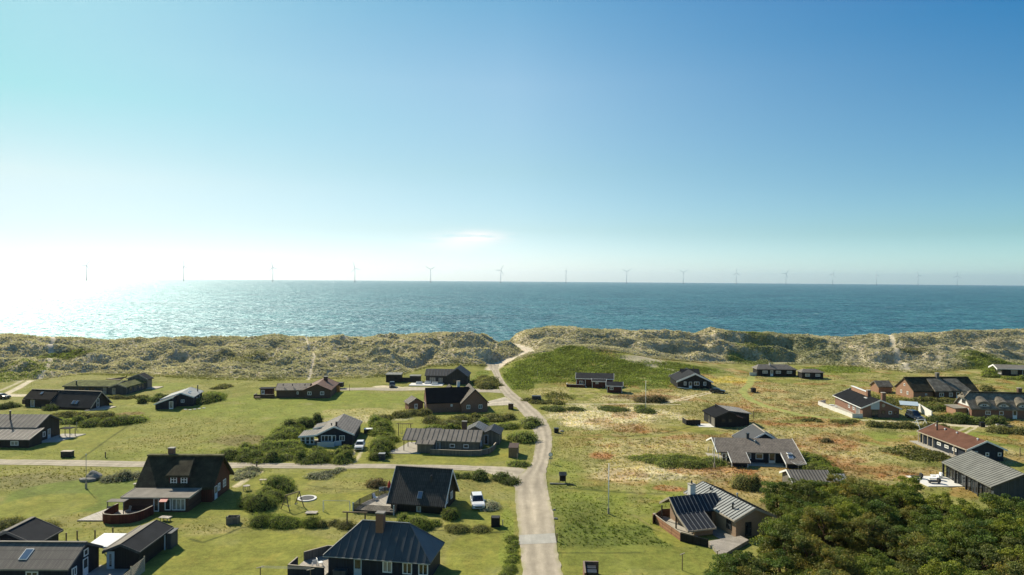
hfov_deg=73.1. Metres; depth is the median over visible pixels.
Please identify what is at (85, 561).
door
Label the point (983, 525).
pine tree
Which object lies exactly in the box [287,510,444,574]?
hipped house
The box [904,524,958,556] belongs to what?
pine tree
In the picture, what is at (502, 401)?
driveway
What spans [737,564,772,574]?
pine tree
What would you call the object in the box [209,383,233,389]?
shrub
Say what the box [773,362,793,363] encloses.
ground
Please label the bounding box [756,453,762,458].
window
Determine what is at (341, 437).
window
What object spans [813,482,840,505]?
pine tree
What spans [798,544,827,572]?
pine tree
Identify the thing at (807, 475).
summer house
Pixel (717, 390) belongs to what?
parked car
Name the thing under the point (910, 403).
canopy
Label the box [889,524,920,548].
pine tree
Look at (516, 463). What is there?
shrub
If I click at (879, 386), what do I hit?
outbuilding
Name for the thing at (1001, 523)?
pine tree
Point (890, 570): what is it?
pine tree
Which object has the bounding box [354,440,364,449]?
parked car
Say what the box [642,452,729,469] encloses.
shrub
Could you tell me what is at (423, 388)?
beach track
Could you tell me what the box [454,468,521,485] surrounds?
shrub
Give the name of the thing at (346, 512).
bar frame
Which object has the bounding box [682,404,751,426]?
summer house
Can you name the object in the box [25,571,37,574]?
window
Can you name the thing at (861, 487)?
pine tree
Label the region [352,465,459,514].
summer house
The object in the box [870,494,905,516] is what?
pine tree
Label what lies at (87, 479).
boulder
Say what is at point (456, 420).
shrub
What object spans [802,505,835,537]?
pine tree
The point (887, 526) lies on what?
pine tree
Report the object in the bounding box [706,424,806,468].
summer house
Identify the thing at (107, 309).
sea
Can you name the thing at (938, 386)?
thatched house
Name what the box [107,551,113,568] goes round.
door
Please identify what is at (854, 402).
brick house
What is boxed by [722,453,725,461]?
window
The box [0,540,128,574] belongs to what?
summer house
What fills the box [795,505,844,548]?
pine tree
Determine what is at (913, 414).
parked car
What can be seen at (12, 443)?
window
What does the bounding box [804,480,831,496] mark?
pine tree
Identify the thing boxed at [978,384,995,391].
shrub
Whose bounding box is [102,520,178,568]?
shed
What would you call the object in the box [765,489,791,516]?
pine tree
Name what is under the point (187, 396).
summer house
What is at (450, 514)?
shrub
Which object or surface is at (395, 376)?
carport
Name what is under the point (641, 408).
shrub
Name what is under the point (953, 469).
window
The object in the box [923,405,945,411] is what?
shrub
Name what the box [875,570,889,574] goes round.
pine tree
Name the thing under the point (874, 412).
door
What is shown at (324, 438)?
window
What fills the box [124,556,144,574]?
slatted fence
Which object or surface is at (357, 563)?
door
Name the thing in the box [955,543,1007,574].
pine tree
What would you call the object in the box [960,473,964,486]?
window
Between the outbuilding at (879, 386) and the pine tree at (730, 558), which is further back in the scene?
the outbuilding at (879, 386)
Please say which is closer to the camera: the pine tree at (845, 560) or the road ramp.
the pine tree at (845, 560)
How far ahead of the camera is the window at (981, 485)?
113.10 m
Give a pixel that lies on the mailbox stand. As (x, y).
(562, 475)
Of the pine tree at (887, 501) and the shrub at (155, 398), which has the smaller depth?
the pine tree at (887, 501)
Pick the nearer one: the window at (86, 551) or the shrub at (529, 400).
the window at (86, 551)
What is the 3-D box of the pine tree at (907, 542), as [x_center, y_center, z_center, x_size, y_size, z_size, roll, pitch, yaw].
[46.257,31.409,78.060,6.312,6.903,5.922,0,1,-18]
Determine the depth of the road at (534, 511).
107.53 m
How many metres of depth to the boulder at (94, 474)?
119.24 m
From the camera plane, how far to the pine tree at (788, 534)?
79.52 m
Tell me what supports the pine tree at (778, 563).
on the ground at (210, 550)
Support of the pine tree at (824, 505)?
on the ground at (210, 550)
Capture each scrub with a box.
[0,330,1022,390]
[227,346,953,460]
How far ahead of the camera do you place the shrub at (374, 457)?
132.55 m
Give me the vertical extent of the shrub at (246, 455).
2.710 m
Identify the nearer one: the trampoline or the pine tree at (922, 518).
the pine tree at (922, 518)
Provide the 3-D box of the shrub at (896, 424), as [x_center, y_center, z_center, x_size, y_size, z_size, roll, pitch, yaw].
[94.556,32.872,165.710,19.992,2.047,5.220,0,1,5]
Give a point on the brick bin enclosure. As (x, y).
(590, 567)
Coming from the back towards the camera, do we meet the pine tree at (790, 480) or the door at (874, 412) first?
the door at (874, 412)
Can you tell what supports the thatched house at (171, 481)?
on the ground at (210, 550)
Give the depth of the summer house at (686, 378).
223.12 m
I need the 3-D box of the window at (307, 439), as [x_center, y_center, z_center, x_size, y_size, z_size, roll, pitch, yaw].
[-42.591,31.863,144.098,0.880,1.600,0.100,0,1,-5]
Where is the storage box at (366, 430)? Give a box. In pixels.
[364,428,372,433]
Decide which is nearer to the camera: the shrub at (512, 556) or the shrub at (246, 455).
the shrub at (512, 556)
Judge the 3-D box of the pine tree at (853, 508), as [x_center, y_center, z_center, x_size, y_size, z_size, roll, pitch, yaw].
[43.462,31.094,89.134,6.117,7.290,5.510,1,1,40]
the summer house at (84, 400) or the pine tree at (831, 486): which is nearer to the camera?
the pine tree at (831, 486)
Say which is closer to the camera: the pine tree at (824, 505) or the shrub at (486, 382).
the pine tree at (824, 505)
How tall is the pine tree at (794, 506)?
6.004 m
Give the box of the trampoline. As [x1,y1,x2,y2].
[297,495,316,501]
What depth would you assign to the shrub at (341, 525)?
96.46 m
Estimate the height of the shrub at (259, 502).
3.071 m
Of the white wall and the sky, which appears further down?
the white wall
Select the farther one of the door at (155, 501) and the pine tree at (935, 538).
the door at (155, 501)
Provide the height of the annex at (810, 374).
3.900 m
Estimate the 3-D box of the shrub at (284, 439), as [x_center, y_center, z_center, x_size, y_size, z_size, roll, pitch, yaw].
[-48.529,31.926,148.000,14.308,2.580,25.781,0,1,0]
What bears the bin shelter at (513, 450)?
on the ground at (210, 550)
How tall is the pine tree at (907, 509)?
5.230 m
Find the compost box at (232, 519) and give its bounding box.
[226,515,239,524]
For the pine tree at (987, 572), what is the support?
on the ground at (210, 550)
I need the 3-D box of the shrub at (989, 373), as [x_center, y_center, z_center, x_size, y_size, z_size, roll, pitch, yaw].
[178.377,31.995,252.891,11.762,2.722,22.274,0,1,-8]
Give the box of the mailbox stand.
[559,472,566,482]
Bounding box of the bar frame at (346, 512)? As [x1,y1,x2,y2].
[342,511,366,524]
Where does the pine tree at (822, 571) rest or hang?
on the ground at (210, 550)
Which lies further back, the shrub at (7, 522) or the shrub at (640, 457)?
the shrub at (640, 457)
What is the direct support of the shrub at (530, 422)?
on the ground at (210, 550)
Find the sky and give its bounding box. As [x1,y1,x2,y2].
[0,0,1023,285]
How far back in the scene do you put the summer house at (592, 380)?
225.16 m
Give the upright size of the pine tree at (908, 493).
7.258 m
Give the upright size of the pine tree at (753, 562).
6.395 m
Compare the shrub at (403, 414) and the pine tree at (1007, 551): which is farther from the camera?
the shrub at (403, 414)
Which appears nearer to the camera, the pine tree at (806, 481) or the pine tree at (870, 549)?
the pine tree at (870, 549)
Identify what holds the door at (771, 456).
in the summer house at (753, 445)
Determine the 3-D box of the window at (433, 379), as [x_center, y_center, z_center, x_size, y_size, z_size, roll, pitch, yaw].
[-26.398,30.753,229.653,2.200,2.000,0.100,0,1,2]
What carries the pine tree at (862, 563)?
on the ground at (210, 550)
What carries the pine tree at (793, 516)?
on the ground at (210, 550)
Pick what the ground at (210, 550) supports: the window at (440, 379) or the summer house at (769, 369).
the summer house at (769, 369)
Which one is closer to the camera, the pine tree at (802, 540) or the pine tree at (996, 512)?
the pine tree at (802, 540)
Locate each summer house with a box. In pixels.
[0,410,85,447]
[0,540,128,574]
[22,389,115,410]
[154,385,203,409]
[254,376,338,397]
[298,414,362,446]
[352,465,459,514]
[390,420,503,455]
[409,365,470,385]
[566,372,613,387]
[669,367,712,388]
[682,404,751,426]
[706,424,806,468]
[750,363,796,375]
[779,469,846,490]
[907,450,1023,503]
[910,421,1007,460]
[988,364,1023,375]
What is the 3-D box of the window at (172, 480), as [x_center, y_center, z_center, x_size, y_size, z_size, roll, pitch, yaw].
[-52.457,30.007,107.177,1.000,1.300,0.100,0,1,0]
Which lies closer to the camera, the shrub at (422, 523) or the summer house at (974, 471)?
the shrub at (422, 523)
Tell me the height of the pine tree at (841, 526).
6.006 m
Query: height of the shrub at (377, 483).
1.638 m
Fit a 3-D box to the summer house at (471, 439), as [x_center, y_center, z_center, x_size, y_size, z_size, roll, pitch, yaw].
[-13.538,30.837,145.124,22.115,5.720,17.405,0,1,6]
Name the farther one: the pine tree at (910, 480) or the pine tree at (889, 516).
the pine tree at (910, 480)
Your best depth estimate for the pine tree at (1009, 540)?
79.72 m
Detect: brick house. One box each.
[424,381,488,412]
[652,480,776,554]
[818,386,901,417]
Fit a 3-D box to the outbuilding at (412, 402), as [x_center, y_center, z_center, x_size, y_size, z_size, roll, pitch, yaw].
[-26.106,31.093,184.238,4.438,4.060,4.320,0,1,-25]
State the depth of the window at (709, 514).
98.35 m
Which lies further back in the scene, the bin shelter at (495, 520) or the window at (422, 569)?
the bin shelter at (495, 520)
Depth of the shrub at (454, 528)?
95.29 m
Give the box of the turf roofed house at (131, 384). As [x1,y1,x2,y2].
[62,372,163,394]
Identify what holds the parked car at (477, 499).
on the ground at (210, 550)
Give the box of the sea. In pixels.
[0,279,1023,341]
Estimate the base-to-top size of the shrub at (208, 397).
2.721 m
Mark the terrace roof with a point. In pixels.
(104, 540)
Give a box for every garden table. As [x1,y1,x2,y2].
[158,515,171,521]
[305,511,317,514]
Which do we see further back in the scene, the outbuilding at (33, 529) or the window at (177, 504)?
the window at (177, 504)
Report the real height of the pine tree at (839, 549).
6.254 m
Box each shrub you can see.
[0,401,21,409]
[0,514,66,530]
[41,403,60,410]
[51,410,117,419]
[59,414,150,427]
[98,468,140,483]
[107,394,150,399]
[136,393,168,403]
[194,391,227,404]
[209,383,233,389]
[215,446,356,464]
[230,465,263,480]
[236,488,282,512]
[238,424,308,454]
[244,511,320,530]
[255,472,298,501]
[278,412,324,428]
[291,444,354,457]
[302,467,348,480]
[317,518,356,530]
[364,477,387,489]
[365,414,401,457]
[366,451,380,460]
[377,407,432,420]
[396,512,442,530]
[421,412,516,425]
[423,423,472,429]
[439,507,460,521]
[444,522,492,534]
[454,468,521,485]
[472,374,503,389]
[478,416,543,429]
[479,498,503,511]
[498,535,521,574]
[505,459,531,467]
[506,430,540,443]
[521,397,566,404]
[539,405,585,411]
[596,404,658,413]
[626,453,654,460]
[630,394,669,403]
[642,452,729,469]
[728,473,762,492]
[797,450,843,473]
[799,417,859,424]
[819,437,833,443]
[865,420,949,428]
[896,396,956,402]
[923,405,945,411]
[924,412,1010,425]
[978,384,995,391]
[980,369,1023,380]
[984,424,1023,434]
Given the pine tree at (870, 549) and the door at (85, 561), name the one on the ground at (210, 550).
the pine tree at (870, 549)
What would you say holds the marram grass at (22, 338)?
on the ground at (210, 550)
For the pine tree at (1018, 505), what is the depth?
93.60 m
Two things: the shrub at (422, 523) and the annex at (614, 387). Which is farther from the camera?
the annex at (614, 387)
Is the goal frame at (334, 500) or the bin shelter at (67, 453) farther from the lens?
the bin shelter at (67, 453)
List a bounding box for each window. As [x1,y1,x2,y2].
[10,441,17,445]
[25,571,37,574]
[71,566,76,574]
[84,547,88,556]
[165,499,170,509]
[170,478,176,482]
[172,499,184,509]
[181,478,186,482]
[305,437,309,443]
[310,436,313,443]
[321,435,331,441]
[339,435,344,440]
[382,561,391,572]
[402,563,411,574]
[416,506,420,511]
[418,564,427,574]
[429,377,435,382]
[438,377,442,382]
[706,512,711,520]
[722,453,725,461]
[726,518,731,529]
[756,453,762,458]
[946,466,952,479]
[952,469,958,482]
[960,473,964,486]
[967,477,973,491]
[975,481,982,494]
[984,485,990,496]
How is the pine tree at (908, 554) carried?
on the ground at (210, 550)
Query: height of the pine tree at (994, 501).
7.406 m
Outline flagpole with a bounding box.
[607,469,609,513]
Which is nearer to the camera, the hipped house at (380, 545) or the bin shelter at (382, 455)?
the hipped house at (380, 545)
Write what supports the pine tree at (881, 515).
on the ground at (210, 550)
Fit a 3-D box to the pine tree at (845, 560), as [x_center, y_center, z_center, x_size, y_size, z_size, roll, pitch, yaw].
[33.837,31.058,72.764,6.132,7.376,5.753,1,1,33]
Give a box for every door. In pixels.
[83,557,87,574]
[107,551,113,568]
[153,499,158,511]
[169,401,172,408]
[354,559,361,574]
[484,435,487,443]
[745,522,751,535]
[769,454,774,462]
[872,410,877,417]
[1013,411,1016,418]
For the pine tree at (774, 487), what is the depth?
100.80 m
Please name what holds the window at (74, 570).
in the summer house at (49, 557)
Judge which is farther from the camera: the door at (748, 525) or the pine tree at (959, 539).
the door at (748, 525)
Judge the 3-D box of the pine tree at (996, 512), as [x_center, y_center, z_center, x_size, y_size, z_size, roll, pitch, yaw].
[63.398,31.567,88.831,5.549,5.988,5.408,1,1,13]
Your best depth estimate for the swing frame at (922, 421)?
165.09 m
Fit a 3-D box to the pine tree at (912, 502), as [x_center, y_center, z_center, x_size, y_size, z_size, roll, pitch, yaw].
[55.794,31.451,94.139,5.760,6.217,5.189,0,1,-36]
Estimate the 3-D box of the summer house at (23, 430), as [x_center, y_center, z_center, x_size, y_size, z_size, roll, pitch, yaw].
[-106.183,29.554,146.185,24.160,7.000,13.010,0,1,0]
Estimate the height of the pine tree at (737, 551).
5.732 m
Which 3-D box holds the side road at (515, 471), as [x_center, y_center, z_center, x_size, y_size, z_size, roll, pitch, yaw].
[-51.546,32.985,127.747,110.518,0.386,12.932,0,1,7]
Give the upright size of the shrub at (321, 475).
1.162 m
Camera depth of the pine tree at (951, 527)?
83.01 m
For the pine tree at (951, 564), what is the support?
on the ground at (210, 550)
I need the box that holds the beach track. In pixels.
[340,387,501,392]
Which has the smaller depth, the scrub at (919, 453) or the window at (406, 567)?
the window at (406, 567)
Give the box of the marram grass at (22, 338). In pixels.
[0,325,1023,380]
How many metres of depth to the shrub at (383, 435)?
148.99 m
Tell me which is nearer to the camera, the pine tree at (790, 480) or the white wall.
the pine tree at (790, 480)
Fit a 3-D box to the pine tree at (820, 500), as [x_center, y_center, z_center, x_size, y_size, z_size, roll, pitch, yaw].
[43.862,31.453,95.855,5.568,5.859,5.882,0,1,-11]
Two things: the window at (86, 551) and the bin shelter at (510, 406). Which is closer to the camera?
the window at (86, 551)
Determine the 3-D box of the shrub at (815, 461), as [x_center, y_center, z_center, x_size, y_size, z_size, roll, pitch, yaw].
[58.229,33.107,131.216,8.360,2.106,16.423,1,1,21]
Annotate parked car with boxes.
[0,393,10,398]
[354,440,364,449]
[389,381,394,387]
[470,491,484,508]
[710,388,724,393]
[905,409,924,419]
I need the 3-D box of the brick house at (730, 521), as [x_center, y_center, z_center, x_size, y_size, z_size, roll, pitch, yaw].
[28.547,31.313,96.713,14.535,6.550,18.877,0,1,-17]
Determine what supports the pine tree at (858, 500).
on the ground at (210, 550)
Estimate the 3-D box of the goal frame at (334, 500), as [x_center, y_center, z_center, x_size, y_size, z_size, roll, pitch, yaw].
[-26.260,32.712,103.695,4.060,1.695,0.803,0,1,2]
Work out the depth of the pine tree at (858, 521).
83.34 m
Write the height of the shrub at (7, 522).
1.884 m
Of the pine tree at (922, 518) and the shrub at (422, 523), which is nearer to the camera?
the pine tree at (922, 518)
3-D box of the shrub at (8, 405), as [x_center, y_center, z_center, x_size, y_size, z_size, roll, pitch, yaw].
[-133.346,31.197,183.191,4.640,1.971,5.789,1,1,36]
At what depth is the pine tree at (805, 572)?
72.38 m
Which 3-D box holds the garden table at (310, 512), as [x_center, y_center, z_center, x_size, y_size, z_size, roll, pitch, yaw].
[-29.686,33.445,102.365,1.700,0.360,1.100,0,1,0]
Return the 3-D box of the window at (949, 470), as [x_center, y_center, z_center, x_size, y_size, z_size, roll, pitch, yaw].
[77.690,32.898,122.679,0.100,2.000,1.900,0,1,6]
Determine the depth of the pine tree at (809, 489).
97.79 m
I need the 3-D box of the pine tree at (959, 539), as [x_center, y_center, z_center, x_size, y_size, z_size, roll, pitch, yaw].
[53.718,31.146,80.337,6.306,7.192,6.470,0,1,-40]
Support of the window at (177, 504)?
in the thatched house at (171, 481)
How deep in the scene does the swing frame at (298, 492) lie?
104.75 m
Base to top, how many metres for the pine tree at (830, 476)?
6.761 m
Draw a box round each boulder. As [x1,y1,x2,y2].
[79,478,95,481]
[86,470,102,479]
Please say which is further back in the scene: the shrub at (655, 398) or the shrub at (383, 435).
the shrub at (655, 398)
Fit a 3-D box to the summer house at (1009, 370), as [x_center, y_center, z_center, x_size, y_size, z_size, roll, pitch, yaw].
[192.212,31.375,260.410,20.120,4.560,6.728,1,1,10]
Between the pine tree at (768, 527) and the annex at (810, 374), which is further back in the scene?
the annex at (810, 374)
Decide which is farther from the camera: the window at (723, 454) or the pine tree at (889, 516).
the window at (723, 454)
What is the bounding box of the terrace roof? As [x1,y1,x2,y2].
[91,533,126,553]
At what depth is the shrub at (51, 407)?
179.76 m
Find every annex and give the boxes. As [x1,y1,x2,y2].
[606,381,622,392]
[797,369,823,378]
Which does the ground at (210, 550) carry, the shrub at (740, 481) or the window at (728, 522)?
the shrub at (740, 481)
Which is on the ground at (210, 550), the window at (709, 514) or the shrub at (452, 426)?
the shrub at (452, 426)
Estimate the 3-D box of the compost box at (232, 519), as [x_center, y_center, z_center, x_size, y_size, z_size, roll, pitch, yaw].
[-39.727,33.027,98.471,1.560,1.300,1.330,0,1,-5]
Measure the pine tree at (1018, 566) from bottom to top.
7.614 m
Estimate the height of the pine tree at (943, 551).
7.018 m
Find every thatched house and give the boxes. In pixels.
[77,447,233,523]
[894,373,978,398]
[944,387,1023,418]
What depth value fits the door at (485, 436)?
145.93 m
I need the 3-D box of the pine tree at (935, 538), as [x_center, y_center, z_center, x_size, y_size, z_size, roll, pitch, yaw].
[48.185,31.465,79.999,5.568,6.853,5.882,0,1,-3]
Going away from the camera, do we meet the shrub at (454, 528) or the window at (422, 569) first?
the window at (422, 569)
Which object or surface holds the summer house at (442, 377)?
on the ground at (210, 550)
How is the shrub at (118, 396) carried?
on the ground at (210, 550)
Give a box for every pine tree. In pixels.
[703,565,739,574]
[708,553,756,574]
[717,550,761,570]
[727,551,773,574]
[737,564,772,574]
[749,515,804,571]
[756,523,808,573]
[758,548,801,574]
[759,481,791,517]
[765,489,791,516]
[770,494,806,518]
[779,477,803,496]
[781,510,807,532]
[783,499,820,530]
[786,481,828,505]
[786,530,836,570]
[788,568,814,574]
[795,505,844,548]
[798,478,818,504]
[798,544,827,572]
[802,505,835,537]
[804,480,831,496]
[804,491,848,518]
[804,501,838,539]
[805,544,864,574]
[808,547,848,569]
[808,563,850,574]
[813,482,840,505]
[816,472,862,503]
[826,501,870,552]
[827,480,864,507]
[831,495,872,536]
[832,477,880,516]
[833,517,877,556]
[842,511,895,555]
[853,547,895,574]
[853,553,891,574]
[861,499,905,551]
[863,480,889,502]
[863,565,908,574]
[865,484,898,499]
[865,506,905,535]
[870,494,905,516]
[870,520,906,560]
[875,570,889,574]
[881,482,923,521]
[887,532,942,574]
[888,475,928,505]
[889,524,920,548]
[890,563,922,574]
[893,547,945,574]
[898,505,920,531]
[898,527,953,569]
[903,495,942,523]
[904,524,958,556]
[907,505,945,530]
[910,542,964,572]
[917,558,977,574]
[924,491,954,516]
[929,515,972,558]
[940,518,989,563]
[944,522,1002,568]
[945,497,986,530]
[945,506,984,521]
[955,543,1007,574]
[964,567,999,574]
[966,519,1011,551]
[975,492,1020,520]
[985,509,1023,541]
[986,493,1023,518]
[988,544,1023,569]
[989,513,1023,560]
[992,535,1023,561]
[992,555,1023,574]
[1012,509,1023,523]
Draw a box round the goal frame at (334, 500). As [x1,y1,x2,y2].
[323,500,350,510]
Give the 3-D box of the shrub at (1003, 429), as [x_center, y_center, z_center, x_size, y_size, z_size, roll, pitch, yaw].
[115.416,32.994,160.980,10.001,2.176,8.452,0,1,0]
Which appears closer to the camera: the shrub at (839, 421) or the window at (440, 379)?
the shrub at (839, 421)
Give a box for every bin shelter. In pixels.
[60,450,74,457]
[378,452,385,459]
[491,515,499,526]
[508,403,513,409]
[508,443,518,457]
[979,422,985,426]
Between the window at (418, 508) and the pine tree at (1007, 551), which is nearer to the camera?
the pine tree at (1007, 551)
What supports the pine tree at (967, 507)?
on the ground at (210, 550)
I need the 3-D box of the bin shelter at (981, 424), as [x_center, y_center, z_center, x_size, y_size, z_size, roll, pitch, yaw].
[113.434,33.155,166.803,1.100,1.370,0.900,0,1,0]
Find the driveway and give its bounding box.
[488,397,515,406]
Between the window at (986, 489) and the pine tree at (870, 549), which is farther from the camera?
the window at (986, 489)
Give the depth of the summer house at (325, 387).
200.98 m
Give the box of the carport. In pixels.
[385,372,421,381]
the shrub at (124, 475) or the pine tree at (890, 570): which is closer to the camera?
the pine tree at (890, 570)
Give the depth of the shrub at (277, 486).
113.21 m
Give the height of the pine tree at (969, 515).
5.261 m
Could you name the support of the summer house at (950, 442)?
on the ground at (210, 550)
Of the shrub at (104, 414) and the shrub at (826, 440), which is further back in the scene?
the shrub at (104, 414)
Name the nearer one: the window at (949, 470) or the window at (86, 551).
the window at (86, 551)
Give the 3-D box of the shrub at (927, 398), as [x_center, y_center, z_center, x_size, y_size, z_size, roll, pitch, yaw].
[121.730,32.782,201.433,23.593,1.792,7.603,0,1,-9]
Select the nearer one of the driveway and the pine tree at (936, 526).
the pine tree at (936, 526)
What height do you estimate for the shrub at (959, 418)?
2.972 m
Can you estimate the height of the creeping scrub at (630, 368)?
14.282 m
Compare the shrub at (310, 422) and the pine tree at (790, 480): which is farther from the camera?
the shrub at (310, 422)
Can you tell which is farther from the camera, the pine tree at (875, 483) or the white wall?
the white wall
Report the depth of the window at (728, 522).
95.38 m
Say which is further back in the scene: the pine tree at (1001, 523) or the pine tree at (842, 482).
the pine tree at (842, 482)
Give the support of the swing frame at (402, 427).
on the ground at (210, 550)
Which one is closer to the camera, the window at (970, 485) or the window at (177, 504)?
the window at (177, 504)
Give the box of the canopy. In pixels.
[899,401,918,405]
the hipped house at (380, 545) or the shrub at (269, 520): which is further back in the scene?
the shrub at (269, 520)
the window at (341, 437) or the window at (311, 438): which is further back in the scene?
the window at (341, 437)
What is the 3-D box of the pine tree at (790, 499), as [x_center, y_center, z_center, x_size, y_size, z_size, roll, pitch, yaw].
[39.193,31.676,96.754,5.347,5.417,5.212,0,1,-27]
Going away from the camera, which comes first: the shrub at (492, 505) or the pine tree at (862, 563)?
the pine tree at (862, 563)
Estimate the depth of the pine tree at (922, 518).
88.96 m
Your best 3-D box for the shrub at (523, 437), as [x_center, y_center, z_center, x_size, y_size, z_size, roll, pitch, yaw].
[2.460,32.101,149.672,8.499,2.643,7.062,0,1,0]
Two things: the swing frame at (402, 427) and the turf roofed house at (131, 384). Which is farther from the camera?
the turf roofed house at (131, 384)
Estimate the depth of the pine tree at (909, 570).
72.66 m
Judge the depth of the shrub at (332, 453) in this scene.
137.04 m
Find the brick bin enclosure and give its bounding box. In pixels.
[583,561,598,574]
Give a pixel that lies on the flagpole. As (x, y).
(608, 510)
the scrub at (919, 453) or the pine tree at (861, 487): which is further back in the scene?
the scrub at (919, 453)
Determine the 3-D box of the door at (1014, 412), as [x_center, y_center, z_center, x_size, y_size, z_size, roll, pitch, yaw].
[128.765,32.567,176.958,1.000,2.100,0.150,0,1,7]
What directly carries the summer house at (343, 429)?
on the ground at (210, 550)
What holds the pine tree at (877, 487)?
on the ground at (210, 550)
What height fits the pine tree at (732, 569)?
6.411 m
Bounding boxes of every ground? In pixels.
[0,326,1023,574]
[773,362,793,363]
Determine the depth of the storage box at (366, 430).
155.44 m
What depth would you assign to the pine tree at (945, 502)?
94.89 m
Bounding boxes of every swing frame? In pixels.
[281,491,303,511]
[396,423,412,435]
[915,419,926,427]
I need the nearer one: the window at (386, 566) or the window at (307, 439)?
the window at (386, 566)
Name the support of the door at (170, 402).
in the summer house at (187, 396)
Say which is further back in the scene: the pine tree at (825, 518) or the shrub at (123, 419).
the shrub at (123, 419)
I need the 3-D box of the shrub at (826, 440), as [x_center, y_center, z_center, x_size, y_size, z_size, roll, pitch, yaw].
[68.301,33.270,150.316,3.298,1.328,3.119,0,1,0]
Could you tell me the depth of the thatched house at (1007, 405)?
178.72 m
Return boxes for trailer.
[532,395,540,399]
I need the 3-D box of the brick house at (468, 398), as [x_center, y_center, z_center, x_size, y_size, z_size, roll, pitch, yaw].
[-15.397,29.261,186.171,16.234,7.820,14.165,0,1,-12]
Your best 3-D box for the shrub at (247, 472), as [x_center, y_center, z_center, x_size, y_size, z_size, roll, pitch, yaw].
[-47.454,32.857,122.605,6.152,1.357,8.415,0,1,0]
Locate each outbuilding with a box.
[0,517,63,540]
[404,395,423,409]
[869,380,893,392]
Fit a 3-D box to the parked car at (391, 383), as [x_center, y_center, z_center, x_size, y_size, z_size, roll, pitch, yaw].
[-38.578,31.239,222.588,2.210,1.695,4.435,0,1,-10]
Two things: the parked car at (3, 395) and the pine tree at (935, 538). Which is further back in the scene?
the parked car at (3, 395)
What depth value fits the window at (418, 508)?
103.20 m
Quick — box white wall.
[918,404,931,416]
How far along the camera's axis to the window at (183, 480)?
107.15 m
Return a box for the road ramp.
[519,533,556,543]
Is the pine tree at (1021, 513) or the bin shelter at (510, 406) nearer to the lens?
the pine tree at (1021, 513)
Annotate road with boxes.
[0,459,525,486]
[488,364,562,574]
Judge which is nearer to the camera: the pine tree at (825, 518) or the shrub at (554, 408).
the pine tree at (825, 518)
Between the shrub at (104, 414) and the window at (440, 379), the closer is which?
the shrub at (104, 414)
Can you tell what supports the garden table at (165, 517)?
on the ground at (210, 550)

